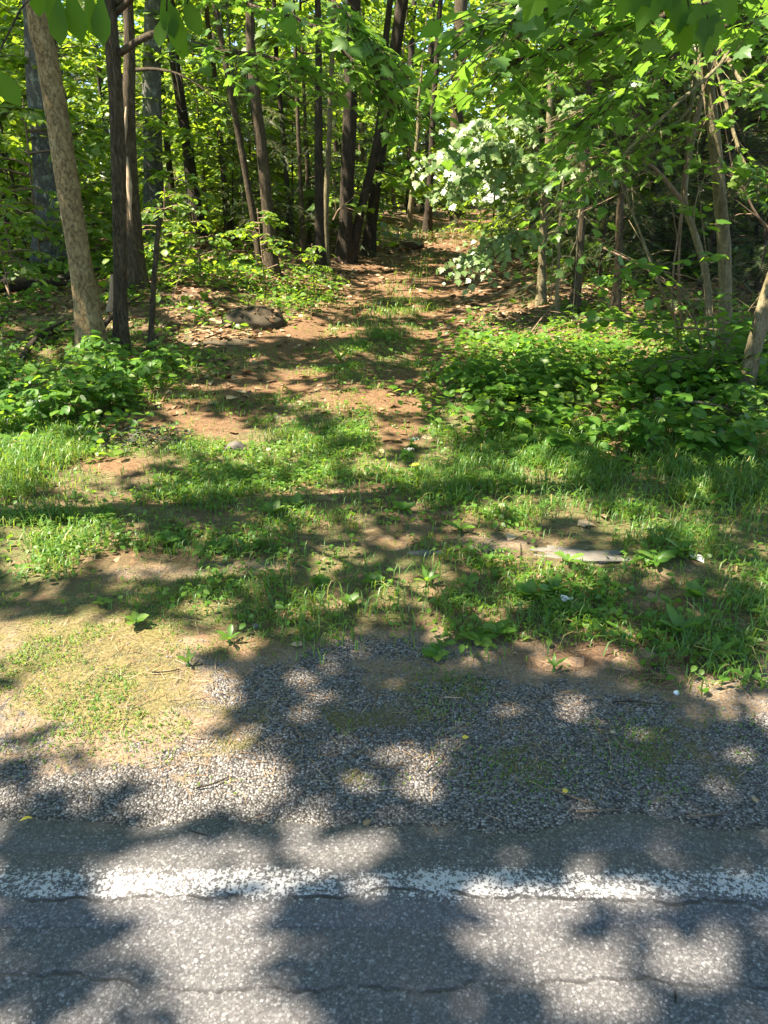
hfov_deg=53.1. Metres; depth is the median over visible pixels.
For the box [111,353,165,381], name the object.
leafy weed
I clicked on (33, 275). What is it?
woodland shrub
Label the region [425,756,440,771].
fallen twig
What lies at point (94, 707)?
moss sprigs
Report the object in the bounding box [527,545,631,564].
stone slab
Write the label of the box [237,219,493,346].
verge grass
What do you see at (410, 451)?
white wildflower
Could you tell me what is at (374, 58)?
straight maple
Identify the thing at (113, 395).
leafy weed
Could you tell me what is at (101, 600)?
broadleaf weed
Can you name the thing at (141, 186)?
woodland shrub
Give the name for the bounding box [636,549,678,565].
broadleaf weed
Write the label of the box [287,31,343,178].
hemlock sapling
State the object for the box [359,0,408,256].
bend tree
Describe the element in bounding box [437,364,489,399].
leafy weed
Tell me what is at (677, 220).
hemlock sapling
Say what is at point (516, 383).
leafy weed
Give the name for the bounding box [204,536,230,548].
broadleaf weed
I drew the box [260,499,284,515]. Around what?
broadleaf weed
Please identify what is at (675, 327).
dead branch
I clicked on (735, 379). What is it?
leafy weed
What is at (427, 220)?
woodland tree
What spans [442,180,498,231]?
woodland shrub
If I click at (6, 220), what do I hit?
woodland tree
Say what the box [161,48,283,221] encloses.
maple sapling
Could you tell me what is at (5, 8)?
maple sapling
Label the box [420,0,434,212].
woodland tree
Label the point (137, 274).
split maple
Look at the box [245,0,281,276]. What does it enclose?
slender tree
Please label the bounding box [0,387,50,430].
leafy weed
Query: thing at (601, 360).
leafy weed
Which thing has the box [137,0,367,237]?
beech sapling
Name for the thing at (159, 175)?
woodland shrub
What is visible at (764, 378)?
leafy weed
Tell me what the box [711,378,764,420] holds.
leafy weed
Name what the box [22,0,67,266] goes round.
grey tree
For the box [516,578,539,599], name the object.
broadleaf weed
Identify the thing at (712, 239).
hemlock sapling
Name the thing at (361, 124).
woodland tree
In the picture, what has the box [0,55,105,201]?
maple sapling
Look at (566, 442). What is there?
leafy weed
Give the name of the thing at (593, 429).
undergrowth
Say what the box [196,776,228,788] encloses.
fallen twig
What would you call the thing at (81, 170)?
woodland shrub
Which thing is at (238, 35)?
beech sapling
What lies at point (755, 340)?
leaning edge tree
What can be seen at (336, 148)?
woodland tree
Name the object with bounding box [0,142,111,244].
woodland shrub
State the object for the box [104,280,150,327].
fallen branch
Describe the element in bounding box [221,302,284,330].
rock
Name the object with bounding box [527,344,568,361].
leafy weed
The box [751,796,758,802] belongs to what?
fallen leaf
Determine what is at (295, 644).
fallen leaf
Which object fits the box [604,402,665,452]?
leafy weed
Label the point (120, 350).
leafy weed
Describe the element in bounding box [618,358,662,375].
leafy weed
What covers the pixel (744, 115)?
hemlock sapling
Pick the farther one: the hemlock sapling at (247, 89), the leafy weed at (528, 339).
the hemlock sapling at (247, 89)
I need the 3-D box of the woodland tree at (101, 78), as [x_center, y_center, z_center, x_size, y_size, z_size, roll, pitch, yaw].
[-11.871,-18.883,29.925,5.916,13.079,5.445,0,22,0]
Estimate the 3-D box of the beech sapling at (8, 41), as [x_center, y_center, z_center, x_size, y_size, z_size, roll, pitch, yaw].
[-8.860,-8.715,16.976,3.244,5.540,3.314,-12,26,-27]
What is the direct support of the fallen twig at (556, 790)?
on the gravel shoulder
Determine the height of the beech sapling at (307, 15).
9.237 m
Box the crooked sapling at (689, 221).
[681,18,724,332]
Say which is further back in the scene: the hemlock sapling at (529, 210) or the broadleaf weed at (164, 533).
the hemlock sapling at (529, 210)
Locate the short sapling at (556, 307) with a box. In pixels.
[553,110,570,321]
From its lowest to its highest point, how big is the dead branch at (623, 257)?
0.896 m
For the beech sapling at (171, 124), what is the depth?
22.48 m
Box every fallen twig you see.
[152,669,179,672]
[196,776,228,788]
[288,547,343,549]
[296,718,303,737]
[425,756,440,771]
[553,788,594,803]
[576,809,624,812]
[613,700,660,704]
[686,812,727,816]
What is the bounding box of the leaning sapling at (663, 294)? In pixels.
[613,135,680,329]
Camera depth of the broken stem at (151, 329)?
7.67 m
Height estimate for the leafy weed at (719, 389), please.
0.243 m
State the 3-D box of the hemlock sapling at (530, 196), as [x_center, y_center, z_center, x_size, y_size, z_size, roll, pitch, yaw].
[3.634,-7.624,13.835,4.688,7.427,5.702,5,23,12]
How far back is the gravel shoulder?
2.43 m
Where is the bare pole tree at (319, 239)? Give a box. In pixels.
[313,0,327,267]
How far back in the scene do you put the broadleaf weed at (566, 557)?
3.56 m
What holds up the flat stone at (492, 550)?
on the forest ground at (44, 602)
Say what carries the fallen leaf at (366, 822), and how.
on the gravel shoulder
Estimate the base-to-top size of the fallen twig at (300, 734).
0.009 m
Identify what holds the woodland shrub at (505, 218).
on the forest ground at (44, 602)
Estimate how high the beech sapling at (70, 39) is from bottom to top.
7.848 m
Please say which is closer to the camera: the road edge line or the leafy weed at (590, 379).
the road edge line
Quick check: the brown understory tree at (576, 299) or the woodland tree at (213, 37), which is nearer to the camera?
the brown understory tree at (576, 299)
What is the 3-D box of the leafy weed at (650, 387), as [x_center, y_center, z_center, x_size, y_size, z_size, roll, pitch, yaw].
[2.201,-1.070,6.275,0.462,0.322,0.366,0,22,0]
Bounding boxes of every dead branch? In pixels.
[527,223,558,336]
[530,290,720,356]
[569,141,681,212]
[603,247,716,346]
[710,74,767,230]
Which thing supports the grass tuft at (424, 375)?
on the dirt track
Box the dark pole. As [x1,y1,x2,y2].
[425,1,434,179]
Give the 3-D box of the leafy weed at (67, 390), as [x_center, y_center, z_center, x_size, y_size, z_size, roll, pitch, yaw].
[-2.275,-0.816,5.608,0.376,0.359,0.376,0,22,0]
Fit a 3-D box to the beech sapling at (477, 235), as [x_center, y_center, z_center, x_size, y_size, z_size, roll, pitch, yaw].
[5.480,-11.498,18.348,5.759,9.836,5.883,-8,24,-19]
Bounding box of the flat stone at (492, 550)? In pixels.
[473,546,494,552]
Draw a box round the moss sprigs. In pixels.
[0,565,767,811]
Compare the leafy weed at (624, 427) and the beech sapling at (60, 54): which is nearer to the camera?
the leafy weed at (624, 427)
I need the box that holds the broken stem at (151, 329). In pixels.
[146,217,161,350]
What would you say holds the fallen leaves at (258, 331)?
on the forest ground at (44, 602)
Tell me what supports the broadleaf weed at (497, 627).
on the forest ground at (44, 602)
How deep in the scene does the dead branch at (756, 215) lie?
6.70 m
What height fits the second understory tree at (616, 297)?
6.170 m
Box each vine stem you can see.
[628,67,713,338]
[665,47,732,333]
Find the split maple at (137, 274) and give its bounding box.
[123,3,236,288]
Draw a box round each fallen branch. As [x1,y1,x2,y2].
[17,318,73,363]
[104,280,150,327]
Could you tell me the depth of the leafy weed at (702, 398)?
5.99 m
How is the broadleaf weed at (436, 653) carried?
on the gravel shoulder
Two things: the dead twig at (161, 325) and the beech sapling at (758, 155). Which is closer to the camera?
the dead twig at (161, 325)
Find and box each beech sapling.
[0,0,108,189]
[0,18,31,211]
[0,25,31,208]
[1,6,107,210]
[1,15,86,222]
[6,5,86,173]
[18,0,142,207]
[27,67,110,194]
[68,70,108,187]
[74,0,272,223]
[85,0,209,187]
[135,8,240,226]
[136,0,277,237]
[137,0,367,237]
[163,56,217,174]
[166,0,303,227]
[172,1,313,229]
[196,2,301,213]
[270,0,437,214]
[278,0,381,197]
[279,1,338,185]
[285,5,338,51]
[294,0,417,217]
[302,15,331,191]
[310,0,423,183]
[323,0,450,217]
[365,10,438,191]
[365,106,408,207]
[404,0,699,233]
[445,10,612,239]
[467,28,745,238]
[505,22,644,230]
[629,0,767,217]
[630,61,766,217]
[701,81,767,234]
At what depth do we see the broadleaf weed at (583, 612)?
3.12 m
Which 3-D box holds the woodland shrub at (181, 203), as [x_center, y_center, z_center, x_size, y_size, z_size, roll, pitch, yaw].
[-3.184,-3.816,10.938,2.130,1.487,1.065,8,24,19]
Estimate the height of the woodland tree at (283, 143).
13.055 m
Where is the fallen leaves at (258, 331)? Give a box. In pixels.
[0,217,767,821]
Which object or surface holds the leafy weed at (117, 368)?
on the forest ground at (44, 602)
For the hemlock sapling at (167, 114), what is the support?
on the forest ground at (44, 602)
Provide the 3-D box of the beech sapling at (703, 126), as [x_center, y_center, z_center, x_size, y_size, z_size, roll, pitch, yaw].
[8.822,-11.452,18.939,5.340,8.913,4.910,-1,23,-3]
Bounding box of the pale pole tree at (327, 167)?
[324,2,335,265]
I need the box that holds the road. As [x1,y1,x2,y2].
[0,813,767,1023]
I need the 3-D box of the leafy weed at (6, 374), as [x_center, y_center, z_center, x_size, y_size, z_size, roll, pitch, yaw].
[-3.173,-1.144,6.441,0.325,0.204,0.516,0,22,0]
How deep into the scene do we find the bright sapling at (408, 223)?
21.91 m
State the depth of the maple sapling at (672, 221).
15.15 m
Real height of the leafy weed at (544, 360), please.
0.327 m
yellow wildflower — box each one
[8,395,27,419]
[407,463,424,472]
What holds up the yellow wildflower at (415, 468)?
on the forest ground at (44, 602)
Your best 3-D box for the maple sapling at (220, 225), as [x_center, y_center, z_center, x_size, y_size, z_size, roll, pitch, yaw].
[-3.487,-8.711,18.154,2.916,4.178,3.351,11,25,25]
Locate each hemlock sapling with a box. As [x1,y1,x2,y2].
[0,5,142,215]
[64,0,166,210]
[105,44,185,200]
[136,44,231,209]
[183,82,285,244]
[207,74,313,251]
[231,55,338,239]
[262,90,394,262]
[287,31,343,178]
[291,56,408,233]
[359,75,461,224]
[367,107,418,206]
[397,44,447,200]
[442,23,576,227]
[455,10,706,262]
[471,17,662,268]
[493,54,690,310]
[503,13,747,273]
[518,27,678,223]
[523,23,767,241]
[526,16,706,241]
[546,57,752,289]
[549,15,767,284]
[554,11,767,266]
[590,15,767,302]
[599,12,767,249]
[602,16,767,272]
[626,11,767,315]
[639,14,767,275]
[650,17,767,250]
[672,74,767,285]
[689,46,767,249]
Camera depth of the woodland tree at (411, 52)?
30.62 m
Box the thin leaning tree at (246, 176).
[212,2,263,268]
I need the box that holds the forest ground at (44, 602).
[0,200,767,689]
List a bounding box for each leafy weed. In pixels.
[0,341,17,378]
[0,363,24,388]
[0,364,36,403]
[0,382,24,433]
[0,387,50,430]
[19,378,89,411]
[21,375,84,424]
[45,374,95,418]
[56,365,81,395]
[62,344,107,390]
[73,375,135,408]
[74,329,116,357]
[74,380,127,415]
[75,350,123,390]
[76,360,125,390]
[85,334,128,374]
[93,372,139,394]
[103,341,184,372]
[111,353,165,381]
[432,358,491,378]
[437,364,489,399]
[462,371,514,411]
[470,396,531,433]
[472,355,508,385]
[474,383,524,401]
[475,345,511,374]
[495,371,551,385]
[503,371,553,402]
[503,395,567,425]
[507,337,544,351]
[510,350,561,365]
[510,355,590,383]
[510,382,567,404]
[513,388,566,414]
[517,426,585,454]
[521,361,562,376]
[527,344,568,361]
[531,357,588,385]
[547,371,576,388]
[551,355,605,373]
[560,400,618,435]
[566,336,614,369]
[571,361,599,382]
[596,344,629,358]
[598,376,644,412]
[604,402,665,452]
[606,360,648,391]
[612,411,667,453]
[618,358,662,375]
[631,369,681,397]
[648,375,689,391]
[649,383,716,438]
[657,332,709,359]
[662,359,720,392]
[672,386,720,406]
[674,415,767,455]
[682,412,765,457]
[686,358,728,394]
[699,368,729,392]
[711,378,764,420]
[712,421,760,454]
[724,368,766,389]
[724,371,767,388]
[730,344,767,363]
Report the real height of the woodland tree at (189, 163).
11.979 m
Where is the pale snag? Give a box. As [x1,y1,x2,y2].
[105,274,112,311]
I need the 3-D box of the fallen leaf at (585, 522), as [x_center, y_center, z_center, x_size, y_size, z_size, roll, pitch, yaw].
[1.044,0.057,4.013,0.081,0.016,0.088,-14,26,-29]
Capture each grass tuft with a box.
[328,345,347,362]
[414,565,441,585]
[416,368,435,382]
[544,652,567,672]
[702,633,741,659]
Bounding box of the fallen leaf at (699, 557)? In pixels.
[690,554,703,562]
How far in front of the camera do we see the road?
1.73 m
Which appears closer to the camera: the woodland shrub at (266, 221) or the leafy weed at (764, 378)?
the leafy weed at (764, 378)
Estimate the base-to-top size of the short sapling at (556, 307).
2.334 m
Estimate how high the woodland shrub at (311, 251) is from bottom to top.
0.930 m
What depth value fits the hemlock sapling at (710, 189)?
11.30 m
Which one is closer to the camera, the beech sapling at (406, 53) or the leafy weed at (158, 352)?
the leafy weed at (158, 352)
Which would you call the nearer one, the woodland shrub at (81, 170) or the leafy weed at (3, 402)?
the leafy weed at (3, 402)
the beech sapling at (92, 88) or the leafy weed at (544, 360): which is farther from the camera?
the beech sapling at (92, 88)
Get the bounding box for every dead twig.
[156,254,218,337]
[332,179,368,221]
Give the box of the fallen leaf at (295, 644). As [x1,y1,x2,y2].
[291,640,302,645]
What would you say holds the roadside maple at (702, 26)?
on the forest ground at (44, 602)
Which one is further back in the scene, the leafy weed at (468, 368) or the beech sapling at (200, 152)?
the beech sapling at (200, 152)
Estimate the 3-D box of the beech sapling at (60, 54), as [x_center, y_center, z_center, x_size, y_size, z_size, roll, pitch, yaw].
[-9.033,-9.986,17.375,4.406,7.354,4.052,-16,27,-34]
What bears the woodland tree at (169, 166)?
on the forest ground at (44, 602)
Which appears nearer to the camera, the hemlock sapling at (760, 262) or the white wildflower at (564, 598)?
the white wildflower at (564, 598)
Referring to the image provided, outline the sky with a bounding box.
[11,0,688,202]
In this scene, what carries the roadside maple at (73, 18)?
on the forest ground at (44, 602)
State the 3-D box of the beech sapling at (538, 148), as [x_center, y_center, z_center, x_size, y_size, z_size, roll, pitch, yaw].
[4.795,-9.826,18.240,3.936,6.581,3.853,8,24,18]
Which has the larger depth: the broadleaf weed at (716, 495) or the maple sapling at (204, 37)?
the maple sapling at (204, 37)
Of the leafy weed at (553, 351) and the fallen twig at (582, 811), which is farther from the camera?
the leafy weed at (553, 351)
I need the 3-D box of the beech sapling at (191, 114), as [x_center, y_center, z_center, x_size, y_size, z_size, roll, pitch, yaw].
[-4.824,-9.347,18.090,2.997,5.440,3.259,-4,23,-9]
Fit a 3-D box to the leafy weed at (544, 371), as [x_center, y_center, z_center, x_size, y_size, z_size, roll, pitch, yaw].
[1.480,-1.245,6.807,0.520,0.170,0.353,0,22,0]
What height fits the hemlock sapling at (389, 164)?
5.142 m
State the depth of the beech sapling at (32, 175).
20.65 m
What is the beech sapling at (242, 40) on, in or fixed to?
on the forest ground at (44, 602)
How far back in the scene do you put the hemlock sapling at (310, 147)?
14.63 m
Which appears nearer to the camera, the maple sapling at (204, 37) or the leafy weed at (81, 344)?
the leafy weed at (81, 344)
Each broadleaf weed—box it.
[92,596,112,606]
[125,611,148,625]
[154,530,180,545]
[177,650,195,666]
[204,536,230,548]
[217,624,239,644]
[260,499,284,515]
[290,492,305,504]
[311,573,331,586]
[339,592,360,606]
[361,570,383,585]
[391,500,415,513]
[421,644,450,661]
[443,520,475,533]
[456,573,479,587]
[459,629,498,646]
[482,619,516,634]
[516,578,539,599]
[538,573,571,594]
[554,551,583,564]
[570,602,593,618]
[590,615,618,628]
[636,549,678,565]
[659,603,704,636]
[665,538,694,551]
[683,579,708,601]
[685,487,728,506]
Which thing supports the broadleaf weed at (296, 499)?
on the forest ground at (44, 602)
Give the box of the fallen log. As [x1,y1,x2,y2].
[0,267,100,292]
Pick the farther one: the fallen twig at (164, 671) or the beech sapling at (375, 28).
the beech sapling at (375, 28)
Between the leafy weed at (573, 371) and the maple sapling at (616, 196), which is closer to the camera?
the leafy weed at (573, 371)
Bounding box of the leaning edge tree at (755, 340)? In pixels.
[735,272,767,401]
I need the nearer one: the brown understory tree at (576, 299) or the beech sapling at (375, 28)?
the brown understory tree at (576, 299)
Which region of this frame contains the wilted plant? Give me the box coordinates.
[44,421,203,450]
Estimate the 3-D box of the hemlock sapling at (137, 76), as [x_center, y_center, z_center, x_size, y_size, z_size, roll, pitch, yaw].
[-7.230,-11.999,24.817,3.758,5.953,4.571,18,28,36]
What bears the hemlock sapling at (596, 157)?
on the forest ground at (44, 602)
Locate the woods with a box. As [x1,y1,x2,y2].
[1,0,767,201]
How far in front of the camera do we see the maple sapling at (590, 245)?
11.22 m
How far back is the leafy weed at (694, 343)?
6.84 m
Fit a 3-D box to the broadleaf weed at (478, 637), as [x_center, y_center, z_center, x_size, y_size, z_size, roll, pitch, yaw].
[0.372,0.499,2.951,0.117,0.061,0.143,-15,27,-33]
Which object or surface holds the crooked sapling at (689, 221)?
on the forest ground at (44, 602)
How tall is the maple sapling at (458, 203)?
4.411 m
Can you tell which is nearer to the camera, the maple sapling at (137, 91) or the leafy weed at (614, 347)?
the leafy weed at (614, 347)
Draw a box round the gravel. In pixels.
[0,536,767,827]
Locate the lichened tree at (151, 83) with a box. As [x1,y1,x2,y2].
[142,0,170,246]
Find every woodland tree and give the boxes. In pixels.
[0,172,16,246]
[93,38,111,200]
[161,63,181,235]
[167,0,208,243]
[204,6,232,238]
[212,29,230,208]
[272,0,294,243]
[292,0,306,253]
[330,1,339,194]
[354,97,358,192]
[357,8,364,198]
[404,0,416,207]
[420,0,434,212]
[422,0,442,233]
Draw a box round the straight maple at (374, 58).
[104,0,481,351]
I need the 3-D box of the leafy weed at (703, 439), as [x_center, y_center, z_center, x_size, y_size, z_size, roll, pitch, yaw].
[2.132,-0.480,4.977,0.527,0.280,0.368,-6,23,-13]
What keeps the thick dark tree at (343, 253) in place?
on the forest ground at (44, 602)
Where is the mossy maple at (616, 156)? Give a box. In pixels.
[430,0,767,351]
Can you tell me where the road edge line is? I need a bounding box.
[0,852,767,926]
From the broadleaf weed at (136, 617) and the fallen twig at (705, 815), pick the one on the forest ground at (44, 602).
the broadleaf weed at (136, 617)
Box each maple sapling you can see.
[0,0,111,260]
[0,0,169,235]
[0,26,152,244]
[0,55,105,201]
[0,107,46,196]
[0,141,26,184]
[1,0,110,214]
[1,45,108,177]
[60,0,202,242]
[108,80,178,190]
[120,0,291,217]
[134,0,259,207]
[135,53,257,199]
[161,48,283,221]
[164,0,330,220]
[165,8,279,204]
[172,93,230,210]
[176,40,311,229]
[219,0,448,246]
[225,42,338,221]
[230,43,339,186]
[249,58,362,229]
[275,30,397,215]
[299,22,429,209]
[331,104,409,190]
[338,5,477,214]
[400,67,469,209]
[410,60,619,306]
[440,79,529,227]
[441,0,645,244]
[478,43,556,221]
[511,69,674,284]
[555,10,676,231]
[560,15,748,245]
[597,57,767,224]
[645,16,747,211]
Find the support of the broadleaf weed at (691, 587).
on the forest ground at (44, 602)
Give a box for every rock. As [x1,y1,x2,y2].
[221,302,284,330]
[224,441,246,452]
[395,239,424,249]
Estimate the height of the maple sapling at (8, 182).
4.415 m
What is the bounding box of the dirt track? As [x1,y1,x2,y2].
[73,204,508,471]
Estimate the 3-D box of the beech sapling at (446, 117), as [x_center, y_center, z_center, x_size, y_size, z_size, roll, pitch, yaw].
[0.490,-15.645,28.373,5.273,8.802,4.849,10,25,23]
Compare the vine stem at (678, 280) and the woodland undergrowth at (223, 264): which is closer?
the vine stem at (678, 280)
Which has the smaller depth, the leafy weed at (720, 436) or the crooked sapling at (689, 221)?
the leafy weed at (720, 436)
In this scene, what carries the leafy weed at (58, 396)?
on the forest ground at (44, 602)
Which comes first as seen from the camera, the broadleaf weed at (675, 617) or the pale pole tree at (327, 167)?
the broadleaf weed at (675, 617)
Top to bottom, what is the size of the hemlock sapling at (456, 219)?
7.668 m
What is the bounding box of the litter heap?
[168,329,258,346]
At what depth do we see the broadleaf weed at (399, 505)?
4.17 m
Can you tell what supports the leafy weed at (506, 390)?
on the forest ground at (44, 602)
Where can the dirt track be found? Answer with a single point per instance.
(245, 384)
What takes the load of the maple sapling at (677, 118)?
on the forest ground at (44, 602)
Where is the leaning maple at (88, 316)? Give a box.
[25,0,111,356]
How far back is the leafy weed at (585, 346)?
7.03 m
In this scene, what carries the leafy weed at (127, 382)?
on the forest ground at (44, 602)
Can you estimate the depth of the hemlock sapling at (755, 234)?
12.35 m
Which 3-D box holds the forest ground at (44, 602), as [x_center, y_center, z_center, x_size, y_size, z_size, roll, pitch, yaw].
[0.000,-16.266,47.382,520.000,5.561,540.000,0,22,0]
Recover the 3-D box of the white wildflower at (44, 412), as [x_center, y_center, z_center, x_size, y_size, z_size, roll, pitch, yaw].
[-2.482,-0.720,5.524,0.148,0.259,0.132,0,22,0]
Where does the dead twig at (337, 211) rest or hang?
attached to the leaning dark tree at (364, 194)
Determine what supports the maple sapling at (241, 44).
on the forest ground at (44, 602)
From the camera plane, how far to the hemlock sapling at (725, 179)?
14.87 m
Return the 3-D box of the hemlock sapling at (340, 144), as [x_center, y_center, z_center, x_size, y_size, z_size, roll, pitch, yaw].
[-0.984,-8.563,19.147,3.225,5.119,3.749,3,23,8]
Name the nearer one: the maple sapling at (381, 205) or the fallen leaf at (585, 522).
the fallen leaf at (585, 522)
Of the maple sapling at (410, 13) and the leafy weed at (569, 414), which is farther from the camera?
the maple sapling at (410, 13)
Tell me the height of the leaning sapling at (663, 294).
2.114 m
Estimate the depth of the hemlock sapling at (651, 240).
10.53 m
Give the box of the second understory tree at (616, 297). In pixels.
[607,103,641,311]
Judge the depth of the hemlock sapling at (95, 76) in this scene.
20.43 m
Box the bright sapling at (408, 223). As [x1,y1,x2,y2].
[403,8,426,231]
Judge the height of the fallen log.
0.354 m
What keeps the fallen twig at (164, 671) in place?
on the forest ground at (44, 602)
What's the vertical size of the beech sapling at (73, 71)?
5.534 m
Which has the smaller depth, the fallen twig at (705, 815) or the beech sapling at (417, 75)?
the fallen twig at (705, 815)
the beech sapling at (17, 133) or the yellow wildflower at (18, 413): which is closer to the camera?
the yellow wildflower at (18, 413)
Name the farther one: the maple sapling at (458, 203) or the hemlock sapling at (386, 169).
the hemlock sapling at (386, 169)
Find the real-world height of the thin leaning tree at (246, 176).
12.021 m
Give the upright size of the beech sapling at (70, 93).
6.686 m
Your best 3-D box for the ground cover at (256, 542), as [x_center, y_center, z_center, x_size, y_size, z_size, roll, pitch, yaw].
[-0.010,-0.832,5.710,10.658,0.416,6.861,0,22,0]
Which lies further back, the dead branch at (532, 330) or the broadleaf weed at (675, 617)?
the dead branch at (532, 330)
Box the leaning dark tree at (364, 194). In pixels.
[352,0,392,262]
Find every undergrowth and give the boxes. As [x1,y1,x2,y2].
[0,194,767,302]
[0,241,767,471]
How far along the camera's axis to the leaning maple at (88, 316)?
6.99 m
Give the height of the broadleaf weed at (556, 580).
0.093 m
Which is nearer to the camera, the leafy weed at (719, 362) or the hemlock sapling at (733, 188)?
the leafy weed at (719, 362)
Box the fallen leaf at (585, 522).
[577,518,593,526]
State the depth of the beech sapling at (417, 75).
22.83 m
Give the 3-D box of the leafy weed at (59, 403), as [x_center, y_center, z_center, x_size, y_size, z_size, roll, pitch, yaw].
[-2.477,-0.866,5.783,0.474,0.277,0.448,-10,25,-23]
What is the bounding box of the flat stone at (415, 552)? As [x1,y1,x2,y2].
[407,550,445,554]
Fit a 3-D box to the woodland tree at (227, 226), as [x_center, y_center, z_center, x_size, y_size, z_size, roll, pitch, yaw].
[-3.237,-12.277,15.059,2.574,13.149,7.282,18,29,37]
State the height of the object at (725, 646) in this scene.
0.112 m
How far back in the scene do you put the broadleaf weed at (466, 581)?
3.37 m
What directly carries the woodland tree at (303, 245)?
on the forest ground at (44, 602)
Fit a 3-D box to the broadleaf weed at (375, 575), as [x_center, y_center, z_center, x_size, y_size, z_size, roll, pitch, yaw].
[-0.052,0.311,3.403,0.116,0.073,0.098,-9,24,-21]
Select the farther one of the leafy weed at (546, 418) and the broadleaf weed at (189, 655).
the leafy weed at (546, 418)
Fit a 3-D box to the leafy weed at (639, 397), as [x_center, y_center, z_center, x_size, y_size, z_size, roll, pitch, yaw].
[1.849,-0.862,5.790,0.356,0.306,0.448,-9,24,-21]
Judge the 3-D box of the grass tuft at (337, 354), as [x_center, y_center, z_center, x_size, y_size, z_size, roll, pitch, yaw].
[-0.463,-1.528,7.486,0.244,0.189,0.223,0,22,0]
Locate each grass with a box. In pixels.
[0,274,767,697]
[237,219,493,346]
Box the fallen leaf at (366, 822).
[363,819,369,825]
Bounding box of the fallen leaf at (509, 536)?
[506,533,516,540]
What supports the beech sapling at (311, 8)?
on the forest ground at (44, 602)
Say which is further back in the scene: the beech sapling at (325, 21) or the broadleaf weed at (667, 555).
the beech sapling at (325, 21)
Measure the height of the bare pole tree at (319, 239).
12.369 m
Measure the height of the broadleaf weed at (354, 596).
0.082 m
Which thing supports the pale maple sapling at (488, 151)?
on the forest ground at (44, 602)
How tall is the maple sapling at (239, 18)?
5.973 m
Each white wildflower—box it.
[32,399,47,428]
[398,448,414,458]
[406,437,420,448]
[551,595,572,612]
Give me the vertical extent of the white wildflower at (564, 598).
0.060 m
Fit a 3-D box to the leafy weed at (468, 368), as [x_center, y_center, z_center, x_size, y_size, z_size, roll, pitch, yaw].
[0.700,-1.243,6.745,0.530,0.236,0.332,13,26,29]
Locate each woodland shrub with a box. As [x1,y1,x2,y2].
[0,99,112,276]
[0,139,65,288]
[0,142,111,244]
[0,198,70,311]
[19,141,171,252]
[93,168,142,212]
[102,187,218,287]
[108,167,227,269]
[149,203,266,294]
[217,209,320,289]
[283,246,349,295]
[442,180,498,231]
[485,188,552,252]
[497,162,575,233]
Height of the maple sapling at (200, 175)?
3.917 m
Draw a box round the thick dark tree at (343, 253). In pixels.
[333,0,360,263]
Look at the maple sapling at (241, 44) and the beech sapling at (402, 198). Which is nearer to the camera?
the maple sapling at (241, 44)
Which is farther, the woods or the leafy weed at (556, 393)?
the woods
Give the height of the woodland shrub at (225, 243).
1.301 m
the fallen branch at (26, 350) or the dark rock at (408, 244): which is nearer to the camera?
the fallen branch at (26, 350)
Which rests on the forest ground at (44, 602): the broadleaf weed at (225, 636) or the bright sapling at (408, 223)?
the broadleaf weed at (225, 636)
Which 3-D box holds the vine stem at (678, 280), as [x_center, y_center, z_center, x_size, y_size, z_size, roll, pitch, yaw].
[2.829,-2.710,6.952,0.512,2.533,1.102,12,25,26]
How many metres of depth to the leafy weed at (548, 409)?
5.67 m
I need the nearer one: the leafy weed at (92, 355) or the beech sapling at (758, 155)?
the leafy weed at (92, 355)
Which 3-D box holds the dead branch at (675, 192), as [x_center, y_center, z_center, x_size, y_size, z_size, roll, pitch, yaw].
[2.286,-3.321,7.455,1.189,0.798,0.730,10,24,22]
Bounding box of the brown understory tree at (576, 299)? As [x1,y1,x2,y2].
[567,24,594,314]
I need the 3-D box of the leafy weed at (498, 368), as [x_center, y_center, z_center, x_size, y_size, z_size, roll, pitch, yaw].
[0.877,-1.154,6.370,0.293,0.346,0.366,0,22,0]
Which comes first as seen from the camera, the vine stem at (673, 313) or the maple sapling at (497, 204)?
the vine stem at (673, 313)
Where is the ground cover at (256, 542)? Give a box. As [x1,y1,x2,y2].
[0,308,767,692]
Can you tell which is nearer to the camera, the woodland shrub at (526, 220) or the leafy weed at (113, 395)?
the leafy weed at (113, 395)
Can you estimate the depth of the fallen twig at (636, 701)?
2.60 m
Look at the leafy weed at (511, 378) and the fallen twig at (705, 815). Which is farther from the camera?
the leafy weed at (511, 378)
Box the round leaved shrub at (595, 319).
[568,113,767,386]
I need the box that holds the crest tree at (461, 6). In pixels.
[445,0,467,219]
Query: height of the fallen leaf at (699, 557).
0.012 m
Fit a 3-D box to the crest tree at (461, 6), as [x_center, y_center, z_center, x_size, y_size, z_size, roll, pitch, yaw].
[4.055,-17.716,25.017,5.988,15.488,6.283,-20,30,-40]
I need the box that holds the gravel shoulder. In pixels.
[0,613,767,833]
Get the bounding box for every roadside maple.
[0,0,202,106]
[401,0,767,181]
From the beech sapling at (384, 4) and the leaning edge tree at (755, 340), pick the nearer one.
the leaning edge tree at (755, 340)
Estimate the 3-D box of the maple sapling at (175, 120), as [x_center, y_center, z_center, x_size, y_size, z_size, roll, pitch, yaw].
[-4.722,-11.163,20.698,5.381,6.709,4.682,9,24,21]

